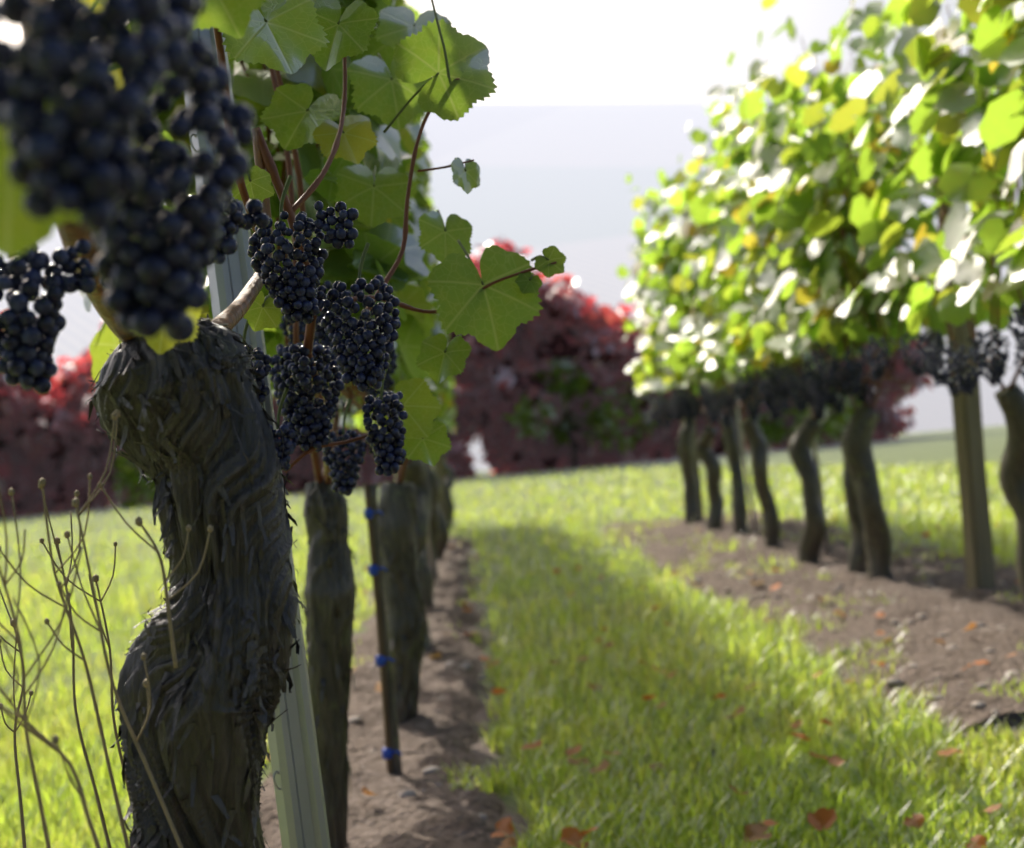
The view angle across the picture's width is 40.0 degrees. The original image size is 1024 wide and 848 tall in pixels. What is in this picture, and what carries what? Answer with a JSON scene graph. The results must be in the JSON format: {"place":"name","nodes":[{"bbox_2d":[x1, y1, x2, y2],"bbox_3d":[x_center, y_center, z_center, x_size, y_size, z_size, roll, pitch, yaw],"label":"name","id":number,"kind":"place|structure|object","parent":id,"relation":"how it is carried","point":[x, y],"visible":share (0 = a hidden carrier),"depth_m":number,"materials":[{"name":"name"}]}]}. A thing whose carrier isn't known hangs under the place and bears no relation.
{"place":"outdoors","nodes":[
{"label":"outdoors","id":0,"kind":"place"},
{"bbox_2d":[8,0,556,484],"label":"canes","id":1,"kind":"object","parent":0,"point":[234,312],"visible":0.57,"depth_m":1.36,"materials":[{"name":"plant"}]},
{"bbox_2d":[0,0,407,495],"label":"grapes","id":2,"kind":"object","parent":1,"relation":"hanging from","point":[74,149],"visible":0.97,"depth_m":0.61,"materials":[{"name":"food"}]},
{"bbox_2d":[0,0,566,465],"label":"leaves","id":3,"kind":"object","parent":1,"relation":"attached to","point":[288,36],"visible":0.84,"depth_m":1.50,"materials":[{"name":"green plant"}]},
{"bbox_2d":[0,0,1019,102],"label":"sky","id":4,"kind":"structure","parent":0,"point":[541,51],"materials":[{"name":"white"}]},
{"bbox_2d":[0,459,1023,847],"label":"lawn grass","id":5,"kind":"structure","parent":0,"point":[956,819],"depth_m":3.44,"materials":[{"name":"green plant"}]},
{"bbox_2d":[266,499,1018,847],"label":"fallen leaves","id":6,"kind":"object","parent":5,"relation":"on","point":[820,819],"visible":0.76,"depth_m":2.64,"materials":[{"name":"orange plant"}]},
{"bbox_2d":[0,102,1023,847],"bbox_3d":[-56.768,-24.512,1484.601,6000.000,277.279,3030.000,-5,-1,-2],"label":"ground","id":7,"kind":"structure","parent":0,"point":[552,174],"depth_m":200.40,"materials":[{"name":"green plant"}]},
{"bbox_2d":[0,409,212,847],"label":"dry weed stalks","id":8,"kind":"object","parent":7,"relation":"on","point":[17,713],"visible":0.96,"depth_m":1.00,"materials":[{"name":"brown plant"}]},
{"bbox_2d":[184,26,330,847],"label":"steel post","id":9,"kind":"object","parent":7,"relation":"on","point":[297,780],"visible":0.24,"depth_m":1.54,"materials":[{"name":"grey metal"}]},
{"bbox_2d":[259,537,512,847],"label":"soil row","id":10,"kind":"object","parent":7,"relation":"on","point":[418,803],"visible":0.25,"depth_m":3.20,"materials":[{"name":"brown soil"}]},
{"bbox_2d":[85,311,308,847],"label":"vine trunk","id":11,"kind":"object","parent":10,"relation":"on","point":[195,441],"visible":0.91,"depth_m":1.05,"materials":[{"name":"brown plant"}]},
{"bbox_2d":[300,478,359,847],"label":"vine trunk","id":12,"kind":"object","parent":10,"relation":"on","point":[330,589],"visible":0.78,"depth_m":2.27,"materials":[{"name":"brown plant"}]},
{"bbox_2d":[377,482,430,723],"bbox_3d":[-0.276,0.487,3.498,0.146,0.690,0.114,-5,-1,-2],"label":"vine trunk","id":13,"kind":"object","parent":10,"relation":"on","point":[406,615],"visible":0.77,"depth_m":3.46,"materials":[{"name":"brown plant"}]},
{"bbox_2d":[401,453,454,649],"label":"vine trunks","id":14,"kind":"object","parent":10,"relation":"on","point":[424,478],"visible":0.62,"depth_m":6.06,"materials":[{"name":"brown plant"}]},
{"bbox_2d":[265,0,1023,773],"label":"stakes","id":15,"kind":"object","parent":10,"relation":"in","point":[391,748],"visible":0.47,"depth_m":2.99,"materials":[{"name":"wood"}]},
{"bbox_2d":[239,60,410,482],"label":"vine branches","id":16,"kind":"object","parent":15,"relation":"attached to","point":[287,169],"visible":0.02,"depth_m":2.12,"materials":[{"name":"brown plant"}]},
{"bbox_2d":[79,0,444,426],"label":"vine leaves","id":17,"kind":"object","parent":16,"relation":"attached to","point":[408,282],"visible":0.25,"depth_m":2.11,"materials":[{"name":"green plant"}]},
{"bbox_2d":[269,280,449,436],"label":"grape stems","id":18,"kind":"object","parent":16,"relation":"attached to","point":[322,335],"visible":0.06,"depth_m":1.84,"materials":[{"name":"green plant"}]},
{"bbox_2d":[345,116,456,432],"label":"vine leaves","id":19,"kind":"object","parent":16,"relation":"attached to","point":[447,414],"visible":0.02,"depth_m":6.82,"materials":[{"name":"green plant"}]},
{"bbox_2d":[649,0,1023,430],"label":"vine leaves","id":20,"kind":"object","parent":15,"relation":"attached to","point":[885,377],"visible":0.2,"depth_m":5.44,"materials":[{"name":"green plant"}]},
{"bbox_2d":[431,454,447,523],"bbox_3d":[-0.582,0.106,10.611,0.089,2.206,0.079,-4,-2,-22],"label":"vine trunk","id":21,"kind":"object","parent":7,"relation":"on","point":[439,469],"visible":0.09,"depth_m":10.57,"materials":[{"name":"brown wood"}]},
{"bbox_2d":[0,234,932,518],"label":"red-leaved shrubs","id":22,"kind":"object","parent":7,"relation":"on","point":[26,464],"visible":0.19,"depth_m":33.79,"materials":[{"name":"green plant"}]},
{"bbox_2d":[112,358,868,508],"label":"green shrubs","id":23,"kind":"object","parent":7,"relation":"on","point":[129,477],"visible":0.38,"depth_m":33.07,"materials":[{"name":"plant"}]},
{"bbox_2d":[669,279,703,520],"bbox_3d":[1.259,-0.088,10.079,0.089,2.256,0.079,-4,-2,-22],"label":"wooden post","id":24,"kind":"object","parent":7,"relation":"on","point":[697,474],"visible":0.1,"depth_m":10.04,"materials":[{"name":"wood"}]},
{"bbox_2d":[601,511,1023,729],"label":"soil row","id":25,"kind":"object","parent":7,"relation":"on","point":[946,605],"visible":0.6,"depth_m":4.87,"materials":[{"name":"brown soil"}]},
{"bbox_2d":[616,0,1023,599],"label":"vine row","id":26,"kind":"object","parent":7,"relation":"on","point":[783,175],"depth_m":5.50,"materials":[{"name":"green plant"}]},
{"bbox_2d":[642,300,1023,428],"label":"grapes","id":27,"kind":"object","parent":26,"relation":"attached to","point":[810,386],"visible":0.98,"depth_m":5.48,"materials":[{"name":"food"}]},
{"bbox_2d":[930,82,994,589],"bbox_3d":[1.629,-0.220,5.078,0.089,2.306,0.079,-4,0,-22],"label":"wooden post","id":28,"kind":"object","parent":7,"relation":"on","point":[973,492],"visible":0.29,"depth_m":5.04,"materials":[{"name":"wood"}]},
{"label":"tree trunks","id":29,"kind":"object","parent":7,"relation":"on","visible":0},
{"bbox_2d":[735,66,829,107],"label":"vine leaves","id":30,"kind":"object","parent":29,"relation":"attached to","point":[767,100],"visible":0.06,"depth_m":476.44,"materials":[{"name":"green plant"}]}
]}

